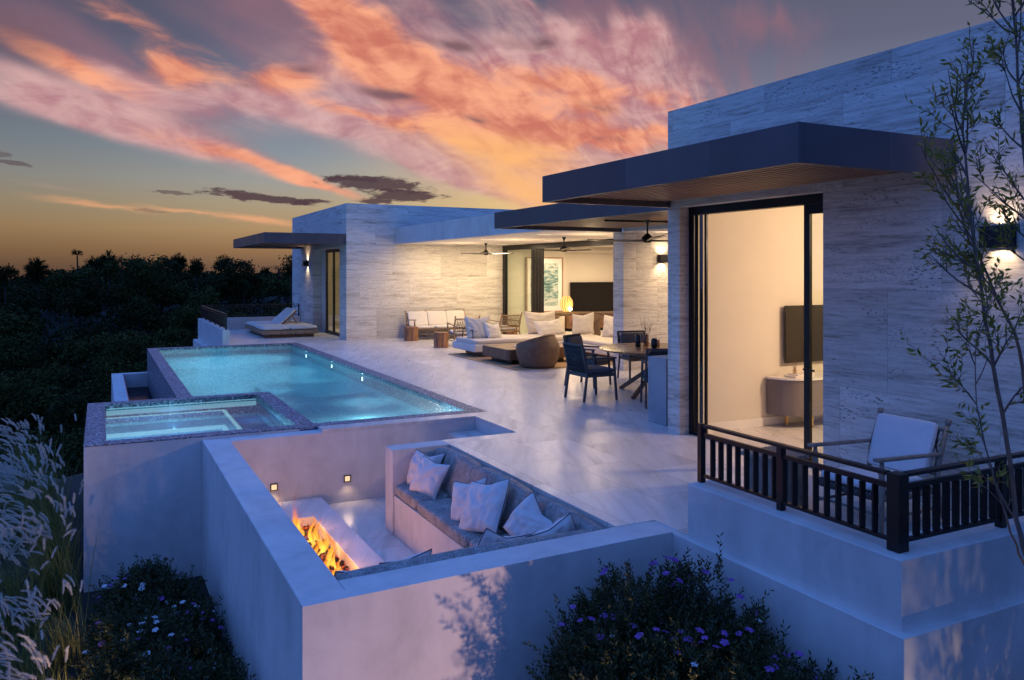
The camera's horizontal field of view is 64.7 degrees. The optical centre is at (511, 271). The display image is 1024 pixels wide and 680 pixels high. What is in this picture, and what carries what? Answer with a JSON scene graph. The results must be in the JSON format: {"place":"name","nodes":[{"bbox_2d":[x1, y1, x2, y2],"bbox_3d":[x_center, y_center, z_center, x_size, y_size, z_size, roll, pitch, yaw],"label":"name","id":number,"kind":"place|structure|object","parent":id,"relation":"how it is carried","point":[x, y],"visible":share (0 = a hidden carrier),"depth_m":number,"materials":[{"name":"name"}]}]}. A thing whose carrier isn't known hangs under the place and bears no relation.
{"place":"outdoors","nodes":[
{"label":"outdoors","id":0,"kind":"place"},
{"bbox_2d":[0,422,42,456],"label":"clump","id":1,"kind":"object","parent":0,"point":[7,439],"visible":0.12,"depth_m":35.01,"materials":[{"name":"green plant"}]},
{"bbox_2d":[0,293,290,679],"bbox_3d":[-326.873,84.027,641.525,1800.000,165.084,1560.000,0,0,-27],"label":"ground","id":2,"kind":"structure","parent":0,"point":[75,484],"depth_m":10.33,"materials":[{"name":"plant"}]},
{"bbox_2d":[0,263,20,306],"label":"tree","id":3,"kind":"object","parent":2,"relation":"on","point":[7,273],"visible":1,"depth_m":62.53,"materials":[{"name":"green plant"}]},
{"bbox_2d":[0,453,28,524],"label":"grass clump","id":4,"kind":"object","parent":2,"relation":"on","point":[7,489],"visible":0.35,"depth_m":11.61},
{"bbox_2d":[0,415,50,502],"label":"grass clump","id":5,"kind":"object","parent":2,"relation":"on","point":[10,438],"visible":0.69,"depth_m":12.54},
{"bbox_2d":[0,442,52,548],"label":"grass clump","id":6,"kind":"object","parent":2,"relation":"on","point":[5,458],"visible":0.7,"depth_m":10.80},
{"bbox_2d":[0,579,56,679],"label":"grass clump","id":7,"kind":"object","parent":2,"relation":"on","point":[26,660],"visible":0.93,"depth_m":7.17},
{"bbox_2d":[0,511,73,650],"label":"grass clump","id":8,"kind":"object","parent":2,"relation":"on","point":[7,581],"visible":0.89,"depth_m":8.11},
{"bbox_2d":[22,256,51,309],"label":"palm tree","id":9,"kind":"object","parent":2,"relation":"on","point":[36,271],"visible":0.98,"depth_m":67.03,"materials":[{"name":"green plant"}]},
{"bbox_2d":[0,413,82,518],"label":"grass clump","id":10,"kind":"object","parent":2,"relation":"on","point":[34,447],"visible":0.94,"depth_m":11.49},
{"bbox_2d":[0,439,83,565],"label":"grass clump","id":11,"kind":"object","parent":2,"relation":"on","point":[14,470],"visible":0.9,"depth_m":10.08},
{"bbox_2d":[0,468,83,593],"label":"grass clump","id":12,"kind":"object","parent":2,"relation":"on","point":[28,493],"visible":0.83,"depth_m":9.32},
{"bbox_2d":[1,574,92,677],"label":"grass clump","id":13,"kind":"object","parent":2,"relation":"on","point":[61,632],"visible":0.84,"depth_m":7.59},
{"bbox_2d":[0,629,96,679],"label":"grass clump","id":14,"kind":"object","parent":2,"relation":"on","point":[42,659],"visible":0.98,"depth_m":6.43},
{"bbox_2d":[0,493,99,623],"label":"grass clump","id":15,"kind":"object","parent":2,"relation":"on","point":[56,581],"visible":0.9,"depth_m":8.62,"materials":[{"name":"plant"}]},
{"bbox_2d":[19,429,82,460],"bbox_3d":[-18.402,7.865,32.312,3.333,3.103,2.853,0,0,-27],"label":"tree","id":16,"kind":"object","parent":2,"relation":"on","point":[54,440],"visible":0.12,"depth_m":32.25,"materials":[{"name":"green plant"}]},
{"bbox_2d":[54,431,84,465],"bbox_3d":[-15.918,7.066,30.815,3.340,3.663,3.539,0,0,19],"label":"tree","id":17,"kind":"object","parent":2,"relation":"on","point":[69,448],"visible":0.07,"depth_m":29.84,"materials":[{"name":"green plant"}]},
{"bbox_2d":[40,264,102,320],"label":"tree","id":18,"kind":"object","parent":2,"relation":"on","point":[73,277],"visible":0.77,"depth_m":64.21,"materials":[{"name":"green plant"}]},
{"bbox_2d":[54,275,113,329],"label":"tree","id":19,"kind":"object","parent":2,"relation":"on","point":[94,298],"visible":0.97,"depth_m":61.89,"materials":[{"name":"green plant"}]},
{"bbox_2d":[84,256,102,290],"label":"palm tree","id":20,"kind":"object","parent":2,"relation":"on","point":[93,262],"visible":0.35,"depth_m":76.17,"materials":[{"name":"green plant"}]},
{"bbox_2d":[96,249,121,304],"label":"palm tree","id":21,"kind":"object","parent":2,"relation":"on","point":[101,260],"visible":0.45,"depth_m":73.14,"materials":[{"name":"green plant"}]},
{"bbox_2d":[75,351,146,397],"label":"tree","id":22,"kind":"object","parent":2,"relation":"on","point":[104,363],"visible":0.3,"depth_m":42.88,"materials":[{"name":"green plant"}]},
{"bbox_2d":[111,372,152,401],"bbox_3d":[-7.748,4.800,16.675,0.833,4.400,9.050,0,0,-27],"label":"overflow trough","id":23,"kind":"object","parent":2,"relation":"on","point":[129,386],"visible":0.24,"depth_m":19.77,"materials":[{"name":"paint"}]},
{"bbox_2d":[100,326,172,371],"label":"tree","id":24,"kind":"object","parent":2,"relation":"on","point":[124,348],"visible":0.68,"depth_m":47.21,"materials":[{"name":"green plant"}]},
{"bbox_2d":[0,267,290,478],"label":"forest scrub","id":25,"kind":"object","parent":2,"relation":"on","point":[23,292],"visible":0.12,"depth_m":60.62,"materials":[{"name":"green plant"}]},
{"bbox_2d":[96,252,194,302],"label":"tree","id":26,"kind":"object","parent":2,"relation":"on","point":[141,275],"visible":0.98,"depth_m":63.63,"materials":[{"name":"green plant"}]},
{"bbox_2d":[44,554,255,679],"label":"flowering bush","id":27,"kind":"object","parent":2,"relation":"on","point":[168,636],"visible":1,"depth_m":7.12,"materials":[{"name":"green plant"}]},
{"bbox_2d":[136,254,196,314],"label":"tree","id":28,"kind":"object","parent":2,"relation":"on","point":[169,263],"visible":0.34,"depth_m":67.72,"materials":[{"name":"green plant"}]},
{"bbox_2d":[143,323,193,346],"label":"tree","id":29,"kind":"object","parent":2,"relation":"on","point":[178,334],"visible":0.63,"depth_m":51.80,"materials":[{"name":"green plant"}]},
{"bbox_2d":[170,252,187,283],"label":"palm tree","id":30,"kind":"object","parent":2,"relation":"on","point":[182,260],"visible":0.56,"depth_m":77.58,"materials":[{"name":"green plant"}]},
{"bbox_2d":[84,429,299,592],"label":"retaining wall","id":31,"kind":"structure","parent":2,"relation":"on","point":[143,500],"depth_m":9.50,"materials":[{"name":"paint"}]},
{"bbox_2d":[83,392,317,447],"bbox_3d":[-4.462,2.604,11.321,2.672,1.211,3.374,0,0,-27],"label":"hot tub","id":32,"kind":"object","parent":31,"relation":"on","point":[129,422],"visible":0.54,"depth_m":11.22,"materials":[{"name":"liquid"}]},
{"bbox_2d":[185,257,206,293],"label":"tree","id":33,"kind":"object","parent":2,"relation":"on","point":[196,267],"visible":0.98,"depth_m":74.30,"materials":[{"name":"green plant"}]},
{"bbox_2d":[164,284,228,336],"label":"tree","id":34,"kind":"object","parent":2,"relation":"on","point":[185,316],"visible":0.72,"depth_m":57.20,"materials":[{"name":"green plant"}]},
{"bbox_2d":[186,292,217,321],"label":"tree","id":35,"kind":"object","parent":2,"relation":"on","point":[190,298],"visible":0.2,"depth_m":62.69,"materials":[{"name":"green plant"}]},
{"bbox_2d":[218,271,255,306],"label":"tree","id":36,"kind":"object","parent":2,"relation":"on","point":[236,289],"visible":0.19,"depth_m":70.25,"materials":[{"name":"green plant"}]},
{"bbox_2d":[209,257,276,312],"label":"tree","id":37,"kind":"object","parent":2,"relation":"on","point":[229,268],"visible":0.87,"depth_m":67.79,"materials":[{"name":"green plant"}]},
{"bbox_2d":[193,316,299,346],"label":"terrace wall","id":38,"kind":"structure","parent":2,"relation":"on","point":[210,334],"depth_m":25.98,"materials":[{"name":"paint"}]},
{"bbox_2d":[201,305,226,329],"bbox_3d":[-9.161,1.379,24.720,0.050,0.441,5.980,0,0,-27],"label":"railing","id":39,"kind":"object","parent":38,"relation":"on","point":[215,318],"visible":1,"depth_m":24.15,"materials":[{"name":"metal"}]},
{"bbox_2d":[204,304,298,316],"bbox_3d":[-9.029,1.379,28.172,3.190,0.441,0.050,0,0,-27],"label":"railing","id":40,"kind":"object","parent":38,"relation":"on","point":[251,306],"visible":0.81,"depth_m":28.15,"materials":[{"name":"metal"}]},
{"bbox_2d":[253,272,290,303],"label":"tree","id":41,"kind":"object","parent":2,"relation":"on","point":[285,288],"visible":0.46,"depth_m":66.55,"materials":[{"name":"green plant"}]},
{"bbox_2d":[202,438,343,679],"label":"retaining wall","id":42,"kind":"structure","parent":2,"relation":"on","point":[264,568],"depth_m":6.73,"materials":[{"name":"paint"}]},
{"bbox_2d":[279,263,291,298],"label":"tree","id":43,"kind":"object","parent":2,"relation":"on","point":[287,269],"visible":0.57,"depth_m":57.82,"materials":[{"name":"green plant"}]},
{"bbox_2d":[147,342,486,425],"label":"swimming pool","id":44,"kind":"structure","parent":2,"relation":"in","point":[317,387],"depth_m":14.91,"materials":[{"name":"liquid"}]},
{"bbox_2d":[229,419,508,503],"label":"retaining wall","id":45,"kind":"structure","parent":2,"relation":"on","point":[302,465],"depth_m":10.26,"materials":[{"name":"paint"}]},
{"bbox_2d":[298,464,672,679],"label":"retaining wall","id":46,"kind":"structure","parent":2,"relation":"on","point":[480,616],"depth_m":5.44,"materials":[{"name":"paint"}]},
{"bbox_2d":[520,532,874,679],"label":"flowering bush","id":47,"kind":"object","parent":2,"relation":"on","point":[679,650],"visible":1,"depth_m":5.04,"materials":[{"name":"green plant"}]},
{"bbox_2d":[651,480,1023,679],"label":"balcony wall","id":48,"kind":"structure","parent":2,"relation":"on","point":[948,606],"depth_m":4.85,"materials":[{"name":"paint"}]},
{"bbox_2d":[697,423,1023,553],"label":"railing","id":49,"kind":"object","parent":48,"relation":"on","point":[985,503],"visible":0.98,"depth_m":5.01,"materials":[{"name":"metal"}]},
{"bbox_2d":[900,0,1023,564],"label":"tree","id":50,"kind":"object","parent":2,"relation":"on","point":[976,257],"visible":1,"depth_m":4.10,"materials":[{"name":"green plant"}]},
{"bbox_2d":[305,497,414,571],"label":"sunken floor","id":51,"kind":"structure","parent":0,"point":[364,519],"depth_m":9.34,"materials":[{"name":"tile"}]},
{"bbox_2d":[278,497,383,574],"bbox_3d":[-1.909,2.576,7.978,1.038,0.755,4.050,0,0,-27],"label":"fire trough","id":52,"kind":"object","parent":51,"relation":"on","point":[343,542],"visible":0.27,"depth_m":8.66,"materials":[{"name":"tile"}]},
{"bbox_2d":[385,440,464,553],"bbox_3d":[-0.991,2.475,7.452,2.200,0.950,3.640,0,0,-27],"label":"built in bench","id":53,"kind":"object","parent":51,"relation":"on","point":[414,530],"visible":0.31,"depth_m":8.97,"materials":[{"name":"paint"}]},
{"bbox_2d":[395,484,450,508],"bbox_3d":[-0.890,2.445,8.884,0.630,0.153,0.670,0,0,-27],"label":"seat cushion","id":54,"kind":"object","parent":53,"relation":"on","point":[404,493],"visible":0.41,"depth_m":8.62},
{"bbox_2d":[406,449,445,484],"bbox_3d":[-0.962,2.200,8.982,0.445,0.416,0.181,0,-22,31],"label":"throw pillow","id":55,"kind":"object","parent":54,"relation":"on","point":[417,458],"visible":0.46,"depth_m":8.98,"materials":[{"name":"fabric"}]},
{"bbox_2d":[409,455,450,499],"bbox_3d":[-0.887,2.226,8.705,0.434,0.415,0.174,8,-21,39],"label":"throw pillow","id":56,"kind":"object","parent":54,"relation":"on","point":[430,475],"visible":0.99,"depth_m":8.63,"materials":[{"name":"fabric"}]},
{"bbox_2d":[433,447,483,496],"bbox_3d":[-0.612,2.212,8.802,0.200,0.476,1.040,19,-8,-26],"label":"back cushion","id":57,"kind":"object","parent":54,"relation":"on","point":[462,467],"visible":0.55,"depth_m":8.63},
{"bbox_2d":[417,497,505,547],"bbox_3d":[-0.436,2.457,7.993,0.630,0.151,1.320,0,0,-27],"label":"seat cushion","id":58,"kind":"object","parent":53,"relation":"on","point":[436,513],"visible":0.36,"depth_m":7.85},
{"bbox_2d":[451,477,486,521],"bbox_3d":[-0.414,2.212,7.780,0.466,0.435,0.180,-17,-38,36],"label":"throw pillow","id":59,"kind":"object","parent":58,"relation":"on","point":[459,494],"visible":0.41,"depth_m":7.76,"materials":[{"name":"fabric"}]},
{"bbox_2d":[459,478,509,532],"bbox_3d":[-0.265,2.181,7.500,0.540,0.512,0.178,-16,-40,40],"label":"throw pillow","id":60,"kind":"object","parent":58,"relation":"on","point":[485,504],"visible":0.94,"depth_m":7.41,"materials":[{"name":"fabric"}]},
{"bbox_2d":[468,467,537,532],"bbox_3d":[-0.113,2.215,7.821,0.200,0.482,1.180,19,-8,-26],"label":"back cushion","id":61,"kind":"object","parent":58,"relation":"on","point":[518,492],"visible":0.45,"depth_m":7.52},
{"bbox_2d":[469,533,509,546],"bbox_3d":[0.163,2.455,6.817,0.630,0.153,1.300,0,0,-27],"label":"seat cushion","id":62,"kind":"object","parent":53,"relation":"on","point":[474,542],"visible":0.02,"depth_m":7.20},
{"bbox_2d":[502,491,552,535],"bbox_3d":[0.167,2.170,6.875,0.444,0.416,0.179,44,3,36],"label":"throw pillow","id":63,"kind":"object","parent":62,"relation":"on","point":[527,516],"visible":0.58,"depth_m":6.86,"materials":[{"name":"fabric"}]},
{"bbox_2d":[525,512,574,537],"bbox_3d":[0.328,2.182,6.449,0.455,0.435,0.175,-22,28,-22],"label":"throw pillow","id":64,"kind":"object","parent":62,"relation":"on","point":[564,524],"visible":0.25,"depth_m":6.39,"materials":[{"name":"fabric"}]},
{"bbox_2d":[535,495,604,530],"bbox_3d":[0.414,2.215,6.788,0.200,0.478,1.120,19,-8,-26],"label":"back cushion","id":65,"kind":"object","parent":62,"relation":"on","point":[553,511],"visible":0.32,"depth_m":6.74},
{"bbox_3d":[-0.631,2.454,5.997,1.500,0.151,0.620,0,0,-27],"label":"seat cushion","id":66,"kind":"object","parent":53,"relation":"on","visible":0},
{"bbox_2d":[379,549,431,563],"bbox_3d":[-0.780,2.235,5.888,0.437,0.415,0.182,-5,24,-31],"label":"throw pillow","id":67,"kind":"object","parent":66,"relation":"on","point":[427,552],"visible":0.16,"depth_m":5.87,"materials":[{"name":"fabric"}]},
{"bbox_2d":[335,529,591,580],"bbox_3d":[-0.204,2.233,5.906,2.190,0.470,0.150,0,3,-27],"label":"back cushion","id":68,"kind":"object","parent":66,"relation":"on","point":[431,558],"visible":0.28,"depth_m":5.75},
{"bbox_2d":[476,528,531,545],"bbox_3d":[-0.097,2.192,6.232,0.467,0.435,0.175,19,10,-32],"label":"throw pillow","id":69,"kind":"object","parent":66,"relation":"on","point":[489,536],"visible":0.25,"depth_m":6.10,"materials":[{"name":"fabric"}]},
{"bbox_2d":[447,430,485,438],"bbox_3d":[-0.763,2.570,10.319,1.210,0.759,1.258,0,0,-27],"label":"stair","id":70,"kind":"object","parent":51,"relation":"on","point":[463,434],"visible":0.04,"depth_m":10.85,"materials":[{"name":"concrete"}]},
{"bbox_2d":[0,0,1023,278],"label":"sky","id":71,"kind":"structure","parent":0,"point":[190,128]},
{"bbox_2d":[229,324,969,535],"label":"terrace","id":72,"kind":"structure","parent":0,"point":[603,456],"depth_m":9.96,"materials":[{"name":"tile"}]},
{"bbox_2d":[245,307,317,337],"bbox_3d":[-7.430,1.596,25.872,1.650,0.805,3.350,0,0,-27],"label":"sunbed","id":73,"kind":"object","parent":72,"relation":"on","point":[281,324],"visible":1,"depth_m":24.71,"materials":[{"name":"fabric"}]},
{"bbox_2d":[404,326,417,340],"bbox_3d":[-2.910,1.800,23.266,0.404,0.400,0.395,0,0,-27],"label":"side table","id":74,"kind":"object","parent":72,"relation":"on","point":[410,333],"visible":1,"depth_m":23.10,"materials":[{"name":"brown wood"}]},
{"bbox_2d":[404,309,465,337],"bbox_3d":[-2.140,1.588,24.134,1.955,0.835,0.911,0,0,-27],"label":"sofa","id":75,"kind":"object","parent":72,"relation":"on","point":[435,321],"visible":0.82,"depth_m":24.19,"materials":[{"name":"fabric"}]},
{"bbox_2d":[434,332,447,347],"bbox_3d":[-1.857,1.800,21.209,0.386,0.400,0.364,0,0,-27],"label":"side table","id":76,"kind":"object","parent":72,"relation":"on","point":[440,339],"visible":1,"depth_m":21.06,"materials":[{"name":"brown wood"}]},
{"bbox_2d":[446,315,479,340],"bbox_3d":[-1.315,1.590,21.771,0.715,0.832,0.911,0,0,-19],"label":"armchair","id":77,"kind":"object","parent":72,"relation":"on","point":[454,332],"visible":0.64,"depth_m":21.45,"materials":[{"name":"brown wood"}]},
{"bbox_2d":[490,312,522,334],"bbox_3d":[-0.217,1.590,23.453,0.715,0.832,0.911,0,0,-31],"label":"armchair","id":78,"kind":"object","parent":72,"relation":"on","point":[507,328],"visible":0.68,"depth_m":23.20,"materials":[{"name":"wicker"}]},
{"bbox_2d":[449,353,612,370],"bbox_3d":[0.949,1.994,18.677,3.750,0.012,3.580,0,0,-27],"label":"rug","id":79,"kind":"object","parent":72,"relation":"on","point":[516,367],"visible":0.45,"depth_m":17.47,"materials":[{"name":"fabric"}]},
{"bbox_2d":[482,343,564,363],"bbox_3d":[0.346,1.823,18.021,1.660,0.327,1.320,0,0,-27],"label":"coffee table","id":80,"kind":"object","parent":79,"relation":"on","point":[505,353],"visible":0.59,"depth_m":17.62,"materials":[{"name":"brown wood"}]},
{"bbox_2d":[453,327,612,359],"bbox_3d":[0.918,1.674,18.969,3.540,0.629,3.530,0,0,-27],"label":"sofa","id":81,"kind":"object","parent":79,"relation":"on","point":[473,345],"visible":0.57,"depth_m":18.96,"materials":[{"name":"beige fabric"}]},
{"bbox_2d":[465,316,489,337],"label":"sofa pillow","id":82,"kind":"object","parent":81,"relation":"on","point":[476,326],"visible":0.93,"depth_m":19.15,"materials":[{"name":"beige fabric"}]},
{"bbox_2d":[484,322,501,337],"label":"sofa pillow","id":83,"kind":"object","parent":81,"relation":"on","point":[492,331],"visible":0.93,"depth_m":19.13,"materials":[{"name":"white fabric"}]},
{"bbox_2d":[524,310,554,333],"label":"sofa pillow","id":84,"kind":"object","parent":81,"relation":"on","point":[531,317],"visible":0.64,"depth_m":20.45,"materials":[{"name":"beige fabric"}]},
{"bbox_2d":[534,318,565,334],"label":"sofa pillow","id":85,"kind":"object","parent":81,"relation":"on","point":[553,327],"visible":0.96,"depth_m":20.07,"materials":[{"name":"white fabric"}]},
{"bbox_2d":[572,312,593,333],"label":"sofa pillow","id":86,"kind":"object","parent":81,"relation":"on","point":[583,324],"visible":0.93,"depth_m":20.25,"materials":[{"name":"beige fabric"}]},
{"bbox_2d":[601,315,612,336],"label":"sofa pillow","id":87,"kind":"object","parent":81,"relation":"on","point":[608,327],"visible":0.44,"depth_m":19.41,"materials":[{"name":"beige fabric"}]},
{"bbox_2d":[516,334,559,367],"bbox_3d":[0.538,1.633,16.831,0.910,0.674,0.914,0,0,-27],"label":"tub chair","id":88,"kind":"object","parent":79,"relation":"on","point":[543,351],"visible":1,"depth_m":16.46,"materials":[{"name":"wicker"}]},
{"bbox_2d":[534,311,612,335],"bbox_3d":[1.985,1.559,21.990,2.919,0.937,0.354,0,0,-14],"label":"driftwood console","id":89,"kind":"object","parent":72,"relation":"on","point":[597,320],"visible":0.28,"depth_m":21.93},
{"bbox_2d":[560,296,572,311],"bbox_3d":[1.478,0.885,21.879,0.365,0.430,0.365,0,0,18],"label":"lantern","id":90,"kind":"object","parent":89,"relation":"on","point":[566,303],"visible":1,"depth_m":21.75,"materials":[{"name":"yellow"}]},
{"bbox_2d":[563,333,611,388],"bbox_3d":[1.317,1.561,14.180,0.652,0.882,0.608,0,0,35],"label":"dining chair","id":91,"kind":"object","parent":72,"relation":"on","point":[574,338],"visible":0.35,"depth_m":14.18,"materials":[{"name":"fabric"}]},
{"bbox_2d":[565,315,612,330],"bbox_3d":[3.884,1.736,27.950,4.700,0.513,0.480,0,0,-27],"label":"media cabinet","id":92,"kind":"object","parent":72,"relation":"on","point":[568,323],"visible":0.24,"depth_m":26.84,"materials":[{"name":"brown wood"}]},
{"bbox_2d":[563,342,617,402],"bbox_3d":[1.219,1.561,12.675,0.652,0.882,0.608,0,0,-27],"label":"dining chair","id":93,"kind":"object","parent":72,"relation":"on","point":[576,359],"visible":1,"depth_m":12.53,"materials":[{"name":"fabric"}]},
{"bbox_2d":[233,12,1023,516],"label":"house","id":94,"kind":"structure","parent":72,"relation":"on","point":[767,202],"depth_m":8.32,"materials":[{"name":"stone"}]},
{"bbox_2d":[325,248,339,335],"bbox_3d":[-5.513,0.650,25.335,0.080,2.700,2.448,0,0,-27],"label":"sliding door","id":95,"kind":"structure","parent":94,"relation":"in","point":[333,251],"depth_m":25.58,"materials":[{"name":"black metal"}]},
{"bbox_2d":[525,257,562,311],"bbox_3d":[1.063,0.440,26.438,1.380,1.800,0.088,0,0,-27],"label":"painting","id":96,"kind":"object","parent":94,"relation":"attached to","point":[553,281],"visible":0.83,"depth_m":26.51,"materials":[{"name":"multicoloured paper"}]},
{"bbox_2d":[503,239,612,334],"bbox_3d":[1.880,0.594,21.662,0.160,2.812,9.295,0,0,-27],"label":"sliding door","id":97,"kind":"structure","parent":94,"relation":"in","point":[537,256],"depth_m":23.81,"materials":[{"name":"black metal"}]},
{"bbox_2d":[535,237,590,251],"bbox_3d":[1.385,-0.637,19.315,1.256,0.354,1.387,0,0,-27],"label":"ceiling fan","id":98,"kind":"object","parent":94,"relation":"hanging from","point":[563,248],"visible":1,"depth_m":19.29,"materials":[{"name":"black metal"}]},
{"bbox_2d":[570,282,612,311],"bbox_3d":[2.954,0.875,27.739,2.250,1.010,0.089,0,0,-27],"label":"television","id":99,"kind":"object","parent":94,"relation":"attached to","point":[591,296],"visible":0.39,"depth_m":27.57,"materials":[{"name":"black"}]},
{"bbox_2d":[587,220,667,242],"bbox_3d":[2.480,-0.667,13.592,1.718,0.385,1.903,0,0,-27],"label":"ceiling fan","id":100,"kind":"object","parent":94,"relation":"hanging from","point":[647,237],"visible":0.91,"depth_m":13.54,"materials":[{"name":"black metal"}]},
{"bbox_2d":[689,193,822,469],"bbox_3d":[2.698,0.607,8.973,0.145,2.785,2.200,0,0,-27],"label":"sliding door","id":101,"kind":"structure","parent":94,"relation":"in","point":[812,203],"depth_m":9.76,"materials":[{"name":"black metal"}]},
{"bbox_2d":[784,305,822,362],"bbox_3d":[4.207,0.825,10.896,1.470,0.750,0.078,0,0,-27],"label":"television","id":102,"kind":"object","parent":94,"relation":"attached to","point":[793,333],"visible":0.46,"depth_m":10.64,"materials":[{"name":"black"}]},
{"bbox_2d":[979,225,1016,247],"bbox_3d":[3.796,-0.270,6.311,0.120,0.170,0.230,0,0,-27],"label":"wall sconce","id":103,"kind":"object","parent":94,"relation":"attached to","point":[991,243],"depth_m":6.28,"materials":[{"name":"black metal"}]},
{"bbox_2d":[599,343,667,398],"bbox_3d":[2.431,1.638,13.225,2.006,0.765,2.006,0,0,-27],"label":"dining table","id":104,"kind":"object","parent":72,"relation":"on","point":[626,348],"visible":0.34,"depth_m":13.30,"materials":[{"name":"brown wood"}]},
{"bbox_2d":[617,330,649,379],"bbox_3d":[2.328,1.561,14.956,0.608,0.882,0.652,0,0,-15],"label":"dining chair","id":105,"kind":"object","parent":72,"relation":"on","point":[627,337],"visible":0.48,"depth_m":15.12,"materials":[{"name":"grey wicker"}]},
{"bbox_2d":[640,348,667,408],"bbox_3d":[2.242,1.561,12.010,0.608,0.882,0.652,0,0,3],"label":"dining chair","id":106,"kind":"object","parent":72,"relation":"on","point":[652,352],"visible":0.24,"depth_m":11.76,"materials":[{"name":"wood"}]},
{"bbox_2d":[648,355,667,425],"bbox_3d":[2.834,1.564,11.068,2.100,0.868,0.390,0,0,-27],"label":"counter","id":107,"kind":"object","parent":72,"relation":"on","point":[658,389],"visible":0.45,"depth_m":10.58,"materials":[{"name":"concrete"}]},
{"bbox_2d":[741,446,808,505],"bbox_3d":[2.236,1.762,6.885,0.396,0.435,0.400,0,0,-31],"label":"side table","id":108,"kind":"object","parent":72,"relation":"on","point":[793,453],"visible":0.27,"depth_m":6.80,"materials":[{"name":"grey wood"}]},
{"bbox_2d":[765,372,822,427],"bbox_3d":[4.338,1.679,10.739,2.160,0.637,0.438,0,0,-27],"label":"console","id":109,"kind":"object","parent":72,"relation":"on","point":[785,396],"visible":0.38,"depth_m":10.28,"materials":[{"name":"paint"}]},
{"bbox_2d":[807,407,951,533],"bbox_3d":[2.951,1.590,6.489,0.911,0.832,0.665,0,0,-29],"label":"armchair","id":110,"kind":"object","parent":72,"relation":"on","point":[899,443],"visible":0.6,"depth_m":6.49,"materials":[{"name":"fabric"}]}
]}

